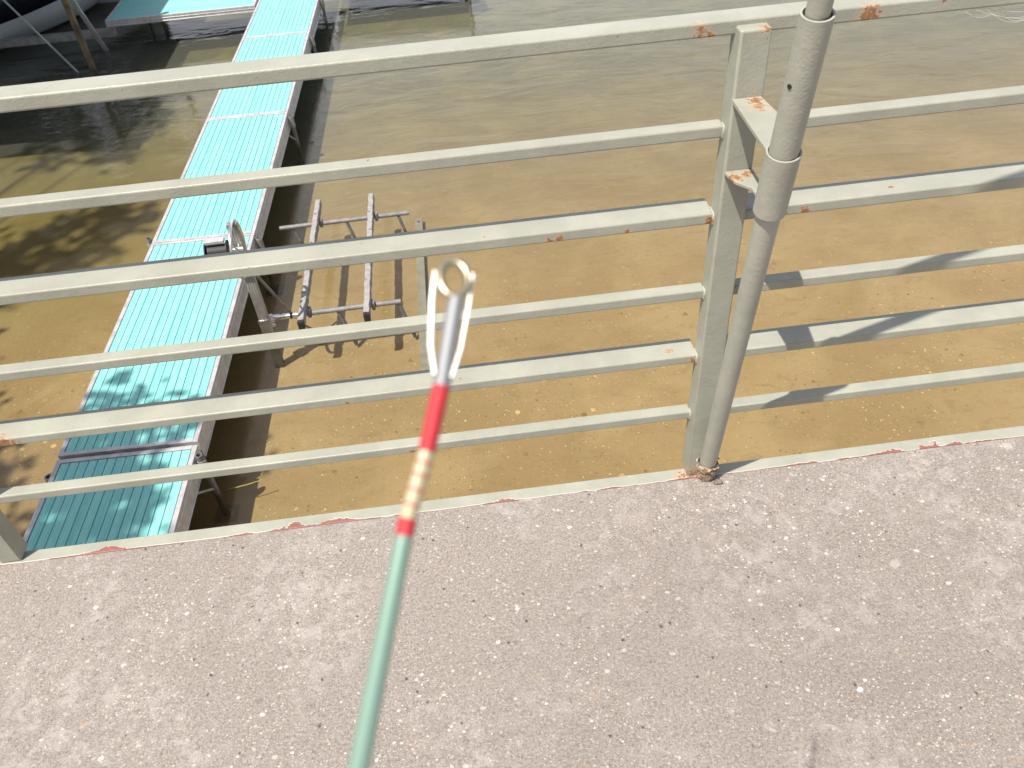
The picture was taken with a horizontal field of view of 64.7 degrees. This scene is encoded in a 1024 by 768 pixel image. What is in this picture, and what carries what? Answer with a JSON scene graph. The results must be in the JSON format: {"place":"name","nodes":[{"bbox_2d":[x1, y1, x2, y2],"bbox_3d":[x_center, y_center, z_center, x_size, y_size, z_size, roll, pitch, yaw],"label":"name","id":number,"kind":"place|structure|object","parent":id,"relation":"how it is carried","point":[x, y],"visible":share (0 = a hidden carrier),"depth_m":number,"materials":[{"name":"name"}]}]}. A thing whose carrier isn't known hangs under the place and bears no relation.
{"place":"outdoors","nodes":[
{"label":"outdoors","id":0,"kind":"place"},
{"bbox_2d":[229,480,260,488],"bbox_3d":[-1.733,0.655,5.247,0.206,0.012,0.014,-16,44,-11],"label":"yellow rope","id":1,"kind":"object","parent":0,"point":[245,484],"visible":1,"depth_m":5.24,"materials":[{"name":"yellow fabric"}]},
{"bbox_2d":[348,257,474,767],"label":"fishing rod","id":2,"kind":"object","parent":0,"point":[444,368],"visible":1,"depth_m":0.16,"materials":[{"name":"green plastic"}]},
{"bbox_2d":[0,0,1023,537],"bbox_3d":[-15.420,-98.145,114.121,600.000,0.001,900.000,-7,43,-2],"label":"lake bed","id":3,"kind":"object","parent":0,"point":[110,144],"depth_m":7.47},
{"bbox_2d":[0,0,119,86],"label":"covered boat lift","id":4,"kind":"object","parent":3,"relation":"on","point":[80,35],"visible":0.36,"depth_m":10.98,"materials":[{"name":"beige metal"}]},
{"bbox_2d":[0,0,97,49],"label":"motor boat","id":5,"kind":"object","parent":4,"relation":"on","point":[39,16],"visible":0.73,"depth_m":11.81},
{"bbox_2d":[23,445,239,550],"bbox_3d":[-2.196,1.876,3.835,1.079,0.605,3.705,-6,43,-1],"label":"dock section","id":6,"kind":"object","parent":3,"relation":"on","point":[107,515],"visible":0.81,"depth_m":4.71,"materials":[{"name":"turquoise plastic decking"},{"name":"aluminium"},{"name":"galvanised steel"}]},
{"bbox_2d":[58,233,284,459],"bbox_3d":[-2.422,-0.212,6.116,0.978,0.592,2.455,-6,43,-1],"label":"dock section","id":7,"kind":"object","parent":3,"relation":"on","point":[180,314],"visible":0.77,"depth_m":5.76,"materials":[{"name":"turquoise plastic decking"},{"name":"aluminium"},{"name":"galvanised steel"}]},
{"bbox_2d":[105,0,258,30],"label":"dock section","id":8,"kind":"object","parent":3,"relation":"on","point":[128,12],"visible":0.94,"depth_m":11.39,"materials":[{"name":"turquoise plastic decking"},{"name":"aluminium"},{"name":"galvanised steel"}]},
{"bbox_2d":[146,112,309,247],"bbox_3d":[-2.683,-1.780,7.830,0.984,0.610,2.611,-5,43,1],"label":"dock section","id":9,"kind":"object","parent":3,"relation":"on","point":[240,144],"visible":0.73,"depth_m":7.72,"materials":[{"name":"turquoise plastic decking"},{"name":"aluminium"},{"name":"galvanised steel"}]},
{"bbox_2d":[206,32,326,119],"bbox_3d":[-2.851,-3.454,9.678,0.978,0.592,2.422,-6,43,-1],"label":"dock section","id":10,"kind":"object","parent":3,"relation":"on","point":[259,99],"visible":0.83,"depth_m":9.10,"materials":[{"name":"turquoise plastic decking"},{"name":"aluminium"},{"name":"galvanised steel"}]},
{"bbox_2d":[242,0,334,40],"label":"dock section","id":11,"kind":"object","parent":3,"relation":"on","point":[273,17],"visible":0.87,"depth_m":10.90,"materials":[{"name":"metal"}]},
{"bbox_2d":[203,193,429,370],"bbox_3d":[-1.470,-1.178,6.495,1.390,1.332,2.350,-7,43,-2],"label":"boat hoist","id":12,"kind":"object","parent":3,"relation":"on","point":[235,241],"visible":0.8,"depth_m":6.25,"materials":[{"name":"metal"}]},
{"bbox_2d":[468,0,472,16],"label":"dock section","id":13,"kind":"object","parent":3,"relation":"on","point":[470,8],"visible":1,"depth_m":11.97,"materials":[{"name":"metal"}]},
{"bbox_2d":[0,437,1023,767],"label":"concrete deck","id":14,"kind":"structure","parent":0,"point":[858,613],"depth_m":1.66,"materials":[{"name":"grey concrete"}]},
{"bbox_2d":[0,0,1023,565],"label":"balcony railing","id":15,"kind":"object","parent":14,"relation":"attached to","point":[748,118],"visible":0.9,"depth_m":1.50,"materials":[{"name":"grey metal"}]},
{"bbox_2d":[695,0,835,481],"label":"leaning pole","id":16,"kind":"object","parent":15,"relation":"attached to","point":[815,22],"visible":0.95,"depth_m":1.26,"materials":[{"name":"grey metal"}]},
{"bbox_2d":[954,5,1023,21],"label":"cobweb","id":17,"kind":"object","parent":15,"relation":"hanging from","point":[1001,10],"visible":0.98,"depth_m":1.29,"materials":[{"name":"fabric"}]},
{"bbox_2d":[713,478,722,484],"bbox_3d":[0.487,0.231,1.910,0.023,0.013,0.016,-7,43,-2],"label":"pebble","id":18,"kind":"object","parent":14,"relation":"on","point":[717,481],"visible":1,"depth_m":1.90,"materials":[{"name":"white stone"}]}
]}

